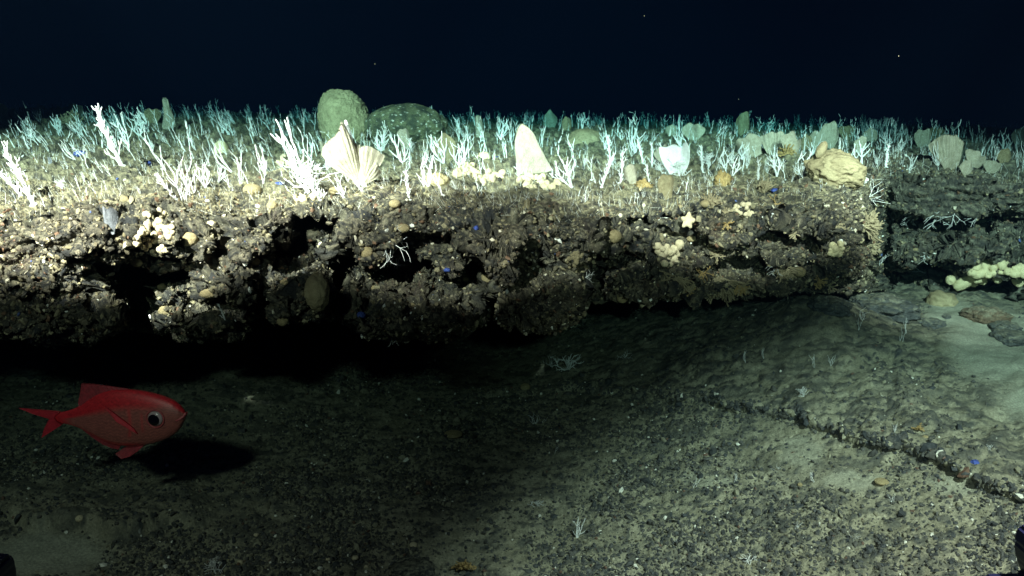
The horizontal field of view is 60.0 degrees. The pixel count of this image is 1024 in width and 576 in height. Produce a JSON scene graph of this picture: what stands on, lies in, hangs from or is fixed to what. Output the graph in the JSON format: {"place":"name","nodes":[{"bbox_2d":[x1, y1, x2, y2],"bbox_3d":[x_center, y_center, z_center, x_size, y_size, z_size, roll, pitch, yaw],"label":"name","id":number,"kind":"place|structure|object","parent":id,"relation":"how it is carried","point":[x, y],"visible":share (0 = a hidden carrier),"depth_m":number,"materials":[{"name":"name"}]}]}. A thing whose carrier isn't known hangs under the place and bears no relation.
{"place":"outdoors","nodes":[
{"label":"outdoors","id":0,"kind":"place"},
{"bbox_2d":[444,430,461,437],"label":"ball sponge","id":1,"kind":"object","parent":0,"point":[453,433],"visible":0.99,"depth_m":2.63},
{"bbox_2d":[0,274,1023,575],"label":"seabed","id":2,"kind":"structure","parent":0,"point":[966,348],"depth_m":2.47,"materials":[{"name":"sand"}]},
{"bbox_2d":[0,553,15,575],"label":"vehicle bumper","id":3,"kind":"object","parent":2,"relation":"on","point":[7,565],"visible":1,"depth_m":1.03,"materials":[{"name":"black rubber"}]},
{"bbox_2d":[19,383,187,458],"bbox_3d":[-0.954,0.306,2.066,0.415,0.171,0.064,2,12,6],"label":"red fish","id":4,"kind":"object","parent":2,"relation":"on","point":[133,421],"visible":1,"depth_m":2.04},
{"bbox_2d":[204,556,225,573],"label":"branching coral","id":5,"kind":"object","parent":2,"relation":"on","point":[213,564],"visible":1,"depth_m":1.97},
{"bbox_2d":[389,557,435,575],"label":"rock","id":6,"kind":"object","parent":2,"relation":"on","point":[422,566],"visible":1,"depth_m":1.96,"materials":[{"name":"stone"}]},
{"bbox_2d":[451,559,476,570],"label":"bristle tuft","id":7,"kind":"object","parent":2,"relation":"on","point":[464,565],"visible":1,"depth_m":1.99,"materials":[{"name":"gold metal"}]},
{"bbox_2d":[0,106,1023,346],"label":"rock ledge","id":8,"kind":"object","parent":2,"relation":"on","point":[327,253],"visible":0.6,"depth_m":2.60,"materials":[{"name":"stone"}]},
{"bbox_2d":[0,169,22,195],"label":"branching coral","id":9,"kind":"object","parent":8,"relation":"on","point":[6,179],"visible":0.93,"depth_m":2.46},
{"bbox_2d":[1,140,37,206],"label":"branching coral","id":10,"kind":"object","parent":8,"relation":"on","point":[25,190],"visible":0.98,"depth_m":2.35},
{"bbox_2d":[58,110,86,126],"bbox_3d":[-2.380,-0.910,4.797,0.154,0.108,0.090,1,12,0],"label":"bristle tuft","id":11,"kind":"object","parent":8,"relation":"on","point":[66,119],"visible":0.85,"depth_m":4.79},
{"bbox_2d":[68,103,82,117],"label":"fan sponge","id":12,"kind":"object","parent":8,"relation":"on","point":[79,108],"visible":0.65,"depth_m":5.44},
{"bbox_2d":[91,103,125,165],"bbox_3d":[-1.255,-0.467,2.758,0.063,0.214,0.042,-23,11,-5],"label":"branching coral","id":13,"kind":"object","parent":8,"relation":"on","point":[110,142],"visible":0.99,"depth_m":2.75},
{"bbox_2d":[102,206,117,233],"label":"tongue sponge","id":14,"kind":"object","parent":8,"relation":"on","point":[110,216],"visible":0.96,"depth_m":2.18},
{"bbox_2d":[110,113,131,144],"bbox_3d":[-1.557,-0.633,3.546,0.080,0.144,0.026,-23,11,13],"label":"branching coral","id":15,"kind":"object","parent":8,"relation":"on","point":[122,132],"visible":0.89,"depth_m":3.54},
{"bbox_2d":[126,114,143,135],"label":"branching coral","id":16,"kind":"object","parent":8,"relation":"on","point":[136,123],"visible":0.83,"depth_m":4.08},
{"bbox_2d":[130,107,149,131],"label":"branching coral","id":17,"kind":"object","parent":8,"relation":"on","point":[145,122],"visible":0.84,"depth_m":4.21},
{"bbox_2d":[144,108,160,123],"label":"fan sponge","id":18,"kind":"object","parent":8,"relation":"on","point":[149,115],"visible":0.77,"depth_m":4.81},
{"bbox_2d":[132,207,174,256],"bbox_3d":[-0.931,-0.140,2.287,0.101,0.118,0.188,-5,13,-27],"label":"cup coral cluster","id":19,"kind":"object","parent":8,"relation":"on","point":[167,230],"visible":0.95,"depth_m":2.26,"materials":[{"name":"white"}]},
{"bbox_2d":[161,97,175,129],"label":"candle sponge","id":20,"kind":"object","parent":8,"relation":"on","point":[165,122],"visible":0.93,"depth_m":4.44},
{"bbox_2d":[161,152,193,201],"bbox_3d":[-0.901,-0.299,2.404,0.083,0.139,0.023,-8,12,-6],"label":"branching coral","id":21,"kind":"object","parent":8,"relation":"on","point":[177,187],"visible":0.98,"depth_m":2.40},
{"bbox_2d":[181,232,197,245],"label":"ball sponge","id":22,"kind":"object","parent":8,"relation":"on","point":[190,238],"visible":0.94,"depth_m":2.25},
{"bbox_2d":[194,162,210,187],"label":"branching coral","id":23,"kind":"object","parent":8,"relation":"on","point":[204,178],"visible":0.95,"depth_m":2.53},
{"bbox_2d":[200,288,213,298],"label":"ball sponge","id":24,"kind":"object","parent":8,"relation":"on","point":[206,293],"visible":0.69,"depth_m":2.27},
{"bbox_2d":[213,140,228,153],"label":"mound sponge","id":25,"kind":"object","parent":8,"relation":"on","point":[225,146],"visible":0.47,"depth_m":3.68},
{"bbox_2d":[243,183,261,194],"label":"ball sponge","id":26,"kind":"object","parent":8,"relation":"on","point":[254,188],"visible":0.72,"depth_m":2.50},
{"bbox_2d":[275,154,289,168],"bbox_3d":[-0.846,-0.466,3.263,0.058,0.041,0.249,-3,13,-19],"label":"cup coral cluster","id":27,"kind":"object","parent":8,"relation":"on","point":[282,156],"visible":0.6,"depth_m":3.19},
{"bbox_2d":[270,117,304,171],"bbox_3d":[-0.657,-0.414,2.627,0.106,0.192,0.035,-20,12,32],"label":"branching coral","id":28,"kind":"object","parent":8,"relation":"on","point":[291,152],"visible":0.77,"depth_m":2.62},
{"bbox_2d":[284,157,321,187],"bbox_3d":[-0.606,-0.326,2.545,0.107,0.095,0.108,-6,13,23],"label":"branching coral","id":29,"kind":"object","parent":8,"relation":"on","point":[303,165],"visible":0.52,"depth_m":2.55},
{"bbox_2d":[293,193,315,201],"bbox_3d":[-0.568,-0.245,2.431,0.071,0.031,0.042,6,13,20],"label":"cup coral cluster","id":30,"kind":"object","parent":8,"relation":"on","point":[303,197],"visible":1,"depth_m":2.42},
{"bbox_2d":[301,171,321,200],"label":"branching coral","id":31,"kind":"object","parent":8,"relation":"on","point":[308,182],"visible":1,"depth_m":2.42},
{"bbox_2d":[291,160,339,195],"bbox_3d":[-0.560,-0.298,2.438,0.186,0.109,0.096,12,16,42],"label":"branching coral","id":32,"kind":"object","parent":8,"relation":"on","point":[312,177],"visible":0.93,"depth_m":2.42},
{"bbox_2d":[304,272,329,311],"bbox_3d":[-0.496,0.011,2.250,0.063,0.101,0.083,1,12,0],"label":"mound sponge","id":33,"kind":"object","parent":8,"relation":"on","point":[316,291],"visible":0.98,"depth_m":2.22},
{"bbox_2d":[328,174,345,197],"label":"branching coral","id":34,"kind":"object","parent":8,"relation":"on","point":[338,188],"visible":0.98,"depth_m":2.46},
{"bbox_2d":[317,89,369,141],"bbox_3d":[-0.804,-0.818,4.242,0.257,0.263,0.254,-3,13,-20],"label":"barrel sponge","id":35,"kind":"object","parent":8,"relation":"on","point":[336,108],"visible":0.91,"depth_m":4.15},
{"bbox_2d":[321,120,384,186],"bbox_3d":[-0.457,-0.375,2.525,0.160,0.204,0.100,8,14,28],"label":"pleated fan sponge","id":36,"kind":"object","parent":8,"relation":"on","point":[343,153],"visible":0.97,"depth_m":2.50},
{"bbox_2d":[359,246,372,256],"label":"ball sponge","id":37,"kind":"object","parent":8,"relation":"on","point":[367,251],"visible":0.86,"depth_m":2.33},
{"bbox_2d":[381,237,410,267],"bbox_3d":[-0.314,-0.095,2.372,0.081,0.082,0.079,-1,12,-11],"label":"branching coral","id":38,"kind":"object","parent":8,"relation":"on","point":[401,242],"visible":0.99,"depth_m":2.35},
{"bbox_2d":[389,134,409,162],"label":"branching coral","id":39,"kind":"object","parent":8,"relation":"on","point":[398,156],"visible":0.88,"depth_m":3.21},
{"bbox_2d":[397,128,408,149],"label":"blade sponge","id":40,"kind":"object","parent":8,"relation":"on","point":[404,133],"visible":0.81,"depth_m":3.78},
{"bbox_2d":[364,103,448,143],"bbox_3d":[-0.484,-0.741,4.072,0.386,0.214,0.265,-1,12,-10],"label":"boulder sponge","id":41,"kind":"object","parent":8,"relation":"on","point":[417,121],"visible":0.74,"depth_m":3.98},
{"bbox_2d":[416,154,436,185],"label":"branching coral","id":42,"kind":"object","parent":8,"relation":"on","point":[428,176],"visible":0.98,"depth_m":2.57},
{"bbox_2d":[428,131,447,163],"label":"branching coral","id":43,"kind":"object","parent":8,"relation":"on","point":[439,151],"visible":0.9,"depth_m":3.25},
{"bbox_2d":[425,173,450,187],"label":"lumpy sponge","id":44,"kind":"object","parent":8,"relation":"on","point":[444,179],"visible":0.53,"depth_m":2.69},
{"bbox_2d":[434,133,455,162],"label":"fan sponge","id":45,"kind":"object","parent":8,"relation":"on","point":[448,154],"visible":0.6,"depth_m":3.52},
{"bbox_2d":[449,140,466,164],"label":"branching coral","id":46,"kind":"object","parent":8,"relation":"on","point":[459,155],"visible":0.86,"depth_m":3.17},
{"bbox_2d":[452,162,505,185],"bbox_3d":[-0.106,-0.369,2.872,0.172,0.068,0.240,1,12,0],"label":"cup coral heap","id":47,"kind":"object","parent":8,"relation":"on","point":[471,171],"visible":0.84,"depth_m":2.86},
{"bbox_2d":[475,115,482,137],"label":"blade sponge","id":48,"kind":"object","parent":8,"relation":"on","point":[478,120],"visible":0.74,"depth_m":4.49},
{"bbox_2d":[0,99,1023,206],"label":"coral thicket","id":49,"kind":"object","parent":8,"relation":"on","point":[885,124],"visible":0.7,"depth_m":4.31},
{"bbox_2d":[0,109,1023,345],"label":"turf","id":50,"kind":"structure","parent":8,"relation":"on","point":[384,179],"depth_m":2.69,"materials":[{"name":"plant"}]},
{"bbox_2d":[0,121,1023,348],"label":"crust fragments","id":51,"kind":"object","parent":8,"relation":"on","point":[83,321],"visible":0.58,"depth_m":2.42,"materials":[{"name":"stone"}]},
{"bbox_2d":[515,124,551,174],"bbox_3d":[0.054,-0.471,3.034,0.129,0.182,0.018,-17,11,-6],"label":"blade sponge","id":52,"kind":"object","parent":8,"relation":"on","point":[534,159],"visible":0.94,"depth_m":3.03},
{"bbox_2d":[516,173,561,189],"bbox_3d":[0.069,-0.335,2.826,0.140,0.050,0.212,-2,12,-17],"label":"cup coral cluster","id":53,"kind":"object","parent":8,"relation":"on","point":[528,181],"visible":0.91,"depth_m":2.78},
{"bbox_2d":[543,110,556,127],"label":"fan sponge","id":54,"kind":"object","parent":8,"relation":"on","point":[551,118],"visible":0.88,"depth_m":6.16},
{"bbox_2d":[549,156,574,187],"bbox_3d":[0.164,-0.361,2.781,0.089,0.112,0.015,-19,11,13],"label":"branching coral","id":55,"kind":"object","parent":8,"relation":"on","point":[567,174],"visible":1,"depth_m":2.78},
{"bbox_2d":[561,116,571,130],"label":"fan sponge","id":56,"kind":"object","parent":8,"relation":"on","point":[565,122],"visible":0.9,"depth_m":4.93},
{"bbox_2d":[565,251,589,272],"bbox_3d":[0.181,-0.071,2.453,0.069,0.072,0.083,1,12,0],"label":"cup coral cluster","id":57,"kind":"object","parent":8,"relation":"on","point":[575,256],"visible":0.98,"depth_m":2.42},
{"bbox_2d":[566,128,601,145],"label":"mound sponge","id":58,"kind":"object","parent":8,"relation":"on","point":[587,135],"visible":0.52,"depth_m":4.15},
{"bbox_2d":[599,151,615,187],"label":"branching coral","id":59,"kind":"object","parent":8,"relation":"on","point":[609,163],"visible":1,"depth_m":2.81},
{"bbox_2d":[609,230,621,242],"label":"ball sponge","id":60,"kind":"object","parent":8,"relation":"on","point":[615,236],"visible":0.91,"depth_m":2.44},
{"bbox_2d":[617,148,626,183],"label":"branching coral","id":61,"kind":"object","parent":8,"relation":"on","point":[622,165],"visible":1,"depth_m":2.79},
{"bbox_2d":[624,164,636,183],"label":"tongue sponge","id":62,"kind":"object","parent":8,"relation":"on","point":[630,174],"visible":0.91,"depth_m":2.79},
{"bbox_2d":[630,129,645,153],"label":"branching coral","id":63,"kind":"object","parent":8,"relation":"on","point":[635,146],"visible":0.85,"depth_m":3.88},
{"bbox_2d":[633,178,653,190],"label":"gold coral","id":64,"kind":"object","parent":8,"relation":"on","point":[640,183],"visible":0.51,"depth_m":2.78},
{"bbox_2d":[658,174,673,199],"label":"fan sponge","id":65,"kind":"object","parent":8,"relation":"on","point":[665,184],"visible":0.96,"depth_m":2.70},
{"bbox_2d":[652,239,683,266],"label":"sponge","id":66,"kind":"object","parent":8,"relation":"on","point":[667,251],"visible":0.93,"depth_m":2.56},
{"bbox_2d":[665,124,678,135],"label":"fan sponge","id":67,"kind":"object","parent":8,"relation":"on","point":[669,129],"visible":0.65,"depth_m":4.75},
{"bbox_2d":[659,142,689,173],"bbox_3d":[0.574,-0.451,3.103,0.113,0.115,0.057,-2,12,-4],"label":"fan sponge","id":68,"kind":"object","parent":8,"relation":"on","point":[675,152],"visible":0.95,"depth_m":3.10},
{"bbox_2d":[659,270,692,299],"bbox_3d":[0.461,-0.007,2.528,0.103,0.082,0.060,1,12,0],"label":"bristle tuft","id":69,"kind":"object","parent":8,"relation":"on","point":[680,280],"visible":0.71,"depth_m":2.53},
{"bbox_2d":[668,158,691,175],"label":"branching coral","id":70,"kind":"object","parent":8,"relation":"on","point":[677,164],"visible":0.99,"depth_m":3.08},
{"bbox_2d":[681,212,695,228],"bbox_3d":[0.509,-0.195,2.551,0.048,0.049,0.008,-10,2,-12],"label":"cushion star","id":71,"kind":"object","parent":8,"relation":"attached to","point":[688,219],"visible":1,"depth_m":2.55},
{"bbox_2d":[682,123,704,139],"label":"fan sponge","id":72,"kind":"object","parent":8,"relation":"on","point":[697,130],"visible":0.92,"depth_m":4.38},
{"bbox_2d":[701,192,722,207],"bbox_3d":[0.592,-0.259,2.626,0.065,0.051,0.037,4,12,13],"label":"bristle tuft","id":73,"kind":"object","parent":8,"relation":"on","point":[713,200],"visible":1,"depth_m":2.62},
{"bbox_2d":[714,169,731,186],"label":"gold coral","id":74,"kind":"object","parent":8,"relation":"on","point":[723,177],"visible":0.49,"depth_m":2.91},
{"bbox_2d":[707,275,743,306],"bbox_3d":[0.618,0.008,2.632,0.137,0.089,0.088,9,14,32],"label":"bristle tuft","id":75,"kind":"object","parent":8,"relation":"on","point":[723,294],"visible":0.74,"depth_m":2.63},
{"bbox_2d":[736,111,749,135],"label":"cup sponge","id":76,"kind":"object","parent":8,"relation":"on","point":[742,122],"visible":0.94,"depth_m":5.17},
{"bbox_2d":[732,202,753,217],"bbox_3d":[0.694,-0.232,2.654,0.087,0.056,0.029,-6,14,-31],"label":"cup coral cluster","id":77,"kind":"object","parent":8,"relation":"on","point":[746,205],"visible":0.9,"depth_m":2.64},
{"bbox_2d":[736,133,761,156],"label":"fan sponge","id":78,"kind":"object","parent":8,"relation":"on","point":[754,140],"visible":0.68,"depth_m":3.74},
{"bbox_2d":[756,177,776,192],"bbox_3d":[0.811,-0.326,2.820,0.072,0.053,0.042,1,12,0],"label":"bristle tuft","id":79,"kind":"object","parent":8,"relation":"on","point":[764,186],"visible":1,"depth_m":2.82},
{"bbox_2d":[760,131,783,155],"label":"fan sponge","id":80,"kind":"object","parent":8,"relation":"on","point":[770,140],"visible":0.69,"depth_m":3.76},
{"bbox_2d":[766,153,783,176],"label":"branching coral","id":81,"kind":"object","parent":8,"relation":"on","point":[774,166],"visible":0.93,"depth_m":3.21},
{"bbox_2d":[777,144,796,156],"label":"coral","id":82,"kind":"object","parent":8,"relation":"on","point":[788,151],"visible":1,"depth_m":3.60,"materials":[{"name":"yellow"}]},
{"bbox_2d":[772,265,802,283],"bbox_3d":[0.823,-0.044,2.669,0.102,0.066,0.062,-1,12,-12],"label":"bristle tuft","id":83,"kind":"object","parent":8,"relation":"on","point":[790,272],"visible":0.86,"depth_m":2.66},
{"bbox_2d":[781,131,800,154],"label":"fan sponge","id":84,"kind":"object","parent":8,"relation":"on","point":[789,138],"visible":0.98,"depth_m":3.61},
{"bbox_2d":[793,150,812,176],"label":"branching coral","id":85,"kind":"object","parent":8,"relation":"on","point":[803,168],"visible":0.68,"depth_m":3.06},
{"bbox_2d":[801,134,812,149],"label":"fan sponge","id":86,"kind":"object","parent":8,"relation":"on","point":[809,139],"visible":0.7,"depth_m":4.16},
{"bbox_2d":[810,130,820,147],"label":"fan sponge","id":87,"kind":"object","parent":8,"relation":"on","point":[817,138],"visible":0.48,"depth_m":4.22},
{"bbox_2d":[820,121,838,147],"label":"fan sponge","id":88,"kind":"object","parent":8,"relation":"on","point":[829,132],"visible":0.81,"depth_m":4.21},
{"bbox_2d":[803,141,866,189],"bbox_3d":[1.054,-0.398,2.897,0.200,0.163,0.169,5,12,18],"label":"lump sponge","id":89,"kind":"object","parent":8,"relation":"on","point":[834,166],"visible":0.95,"depth_m":2.84},
{"bbox_2d":[827,240,849,257],"bbox_3d":[1.009,-0.121,2.716,0.121,0.055,0.036,-9,16,-40],"label":"cup coral cluster","id":90,"kind":"object","parent":8,"relation":"on","point":[834,250],"visible":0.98,"depth_m":2.69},
{"bbox_2d":[838,126,855,139],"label":"fan sponge","id":91,"kind":"object","parent":8,"relation":"on","point":[848,129],"visible":0.81,"depth_m":4.86},
{"bbox_2d":[847,140,869,163],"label":"branching coral","id":92,"kind":"object","parent":8,"relation":"on","point":[861,155],"visible":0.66,"depth_m":3.41},
{"bbox_2d":[854,136,866,151],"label":"fan sponge","id":93,"kind":"object","parent":8,"relation":"on","point":[863,140],"visible":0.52,"depth_m":3.87},
{"bbox_2d":[863,127,877,141],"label":"fan sponge","id":94,"kind":"object","parent":8,"relation":"on","point":[870,136],"visible":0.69,"depth_m":4.59},
{"bbox_2d":[863,208,884,242],"bbox_3d":[1.159,-0.203,2.847,0.077,0.112,0.058,5,13,19],"label":"bristle tuft","id":95,"kind":"object","parent":8,"relation":"on","point":[870,223],"visible":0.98,"depth_m":2.85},
{"bbox_2d":[866,235,881,260],"bbox_3d":[1.232,-0.142,3.015,0.059,0.100,0.049,1,12,0],"label":"bristle tuft","id":96,"kind":"object","parent":8,"relation":"on","point":[873,251],"visible":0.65,"depth_m":3.01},
{"bbox_2d":[914,128,930,147],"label":"fan sponge","id":97,"kind":"object","parent":8,"relation":"on","point":[922,138],"visible":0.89,"depth_m":4.42},
{"bbox_2d":[930,127,945,139],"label":"fan sponge","id":98,"kind":"object","parent":8,"relation":"on","point":[938,132],"visible":0.54,"depth_m":5.02},
{"bbox_2d":[928,134,963,170],"bbox_3d":[1.712,-0.530,3.478,0.139,0.145,0.063,1,12,0],"label":"fan sponge","id":99,"kind":"object","parent":8,"relation":"on","point":[949,147],"visible":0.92,"depth_m":3.47},
{"bbox_2d":[945,274,978,290],"bbox_3d":[1.792,-0.029,3.513,0.110,0.088,0.174,11,15,39],"label":"lobed sponge heap","id":100,"kind":"object","parent":8,"relation":"on","point":[963,283],"visible":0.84,"depth_m":3.47,"materials":[{"name":"beige"}]},
{"bbox_2d":[959,160,972,176],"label":"fan sponge","id":101,"kind":"object","parent":8,"relation":"on","point":[965,165],"visible":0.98,"depth_m":3.40},
{"bbox_2d":[965,149,985,167],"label":"fan sponge","id":102,"kind":"object","parent":8,"relation":"on","point":[977,159],"visible":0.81,"depth_m":3.52},
{"bbox_2d":[984,160,1000,173],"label":"fan sponge","id":103,"kind":"object","parent":8,"relation":"on","point":[990,166],"visible":0.91,"depth_m":3.60},
{"bbox_2d":[967,259,1023,286],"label":"lobed sponge heap","id":104,"kind":"object","parent":8,"relation":"on","point":[981,274],"visible":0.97,"depth_m":3.36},
{"bbox_2d":[996,148,1010,162],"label":"fan sponge","id":105,"kind":"object","parent":8,"relation":"on","point":[1004,155],"visible":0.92,"depth_m":3.67},
{"bbox_2d":[1011,127,1023,144],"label":"fan sponge","id":106,"kind":"object","parent":8,"relation":"on","point":[1020,136],"visible":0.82,"depth_m":4.76},
{"bbox_2d":[550,354,582,370],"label":"branching coral","id":107,"kind":"object","parent":2,"relation":"on","point":[567,363],"visible":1,"depth_m":3.10},
{"bbox_2d":[807,295,853,316],"bbox_3d":[1.055,0.062,2.946,0.126,0.073,0.154,-9,15,-39],"label":"rock","id":108,"kind":"object","parent":2,"relation":"on","point":[830,305],"visible":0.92,"depth_m":2.90,"materials":[{"name":"stone"}]},
{"bbox_2d":[823,503,837,511],"bbox_3d":[0.707,0.486,1.963,0.030,0.020,0.040,-3,13,-21],"label":"rock","id":109,"kind":"object","parent":2,"relation":"on","point":[831,507],"visible":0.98,"depth_m":1.96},
{"bbox_2d":[874,478,888,485],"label":"ball sponge","id":110,"kind":"object","parent":2,"relation":"on","point":[881,481],"visible":1,"depth_m":2.00},
{"bbox_2d":[845,292,920,323],"bbox_3d":[1.309,0.073,3.150,0.223,0.107,0.280,-5,13,-27],"label":"rock","id":111,"kind":"object","parent":2,"relation":"on","point":[895,308],"visible":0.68,"depth_m":3.07,"materials":[{"name":"stone"}]},
{"bbox_2d":[917,317,946,328],"bbox_3d":[1.445,0.127,3.052,0.101,0.050,0.084,-1,12,-12],"label":"rock","id":112,"kind":"object","parent":2,"relation":"on","point":[934,323],"visible":0.69,"depth_m":3.03,"materials":[{"name":"stone"}]},
{"bbox_2d":[925,290,958,306],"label":"mound sponge","id":113,"kind":"object","parent":2,"relation":"on","point":[940,298],"visible":0.77,"depth_m":3.33},
{"bbox_2d":[960,305,1014,323],"bbox_3d":[1.677,0.103,3.135,0.171,0.079,0.131,5,13,18],"label":"rock","id":114,"kind":"object","parent":2,"relation":"on","point":[981,314],"visible":0.77,"depth_m":3.10,"materials":[{"name":"stone"}]},
{"bbox_2d":[986,525,1023,575],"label":"vehicle bumper","id":115,"kind":"object","parent":2,"relation":"on","point":[1019,545],"visible":1,"depth_m":1.02,"materials":[{"name":"black rubber"}]},
{"bbox_2d":[987,320,1022,330],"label":"rock","id":116,"kind":"object","parent":2,"relation":"on","point":[1002,324],"visible":0.61,"depth_m":3.02,"materials":[{"name":"stone"}]},
{"bbox_2d":[989,328,1023,346],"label":"rock","id":117,"kind":"object","parent":2,"relation":"on","point":[1008,337],"visible":0.77,"depth_m":2.92,"materials":[{"name":"stone"}]},
{"bbox_2d":[0,294,1023,575],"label":"gravel","id":118,"kind":"structure","parent":0,"point":[796,410],"depth_m":2.24,"materials":[{"name":"gravel"}]},
{"bbox_2d":[0,0,1023,127],"label":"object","id":119,"kind":"structure","parent":0,"point":[947,62],"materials":[{"name":"liquid"}]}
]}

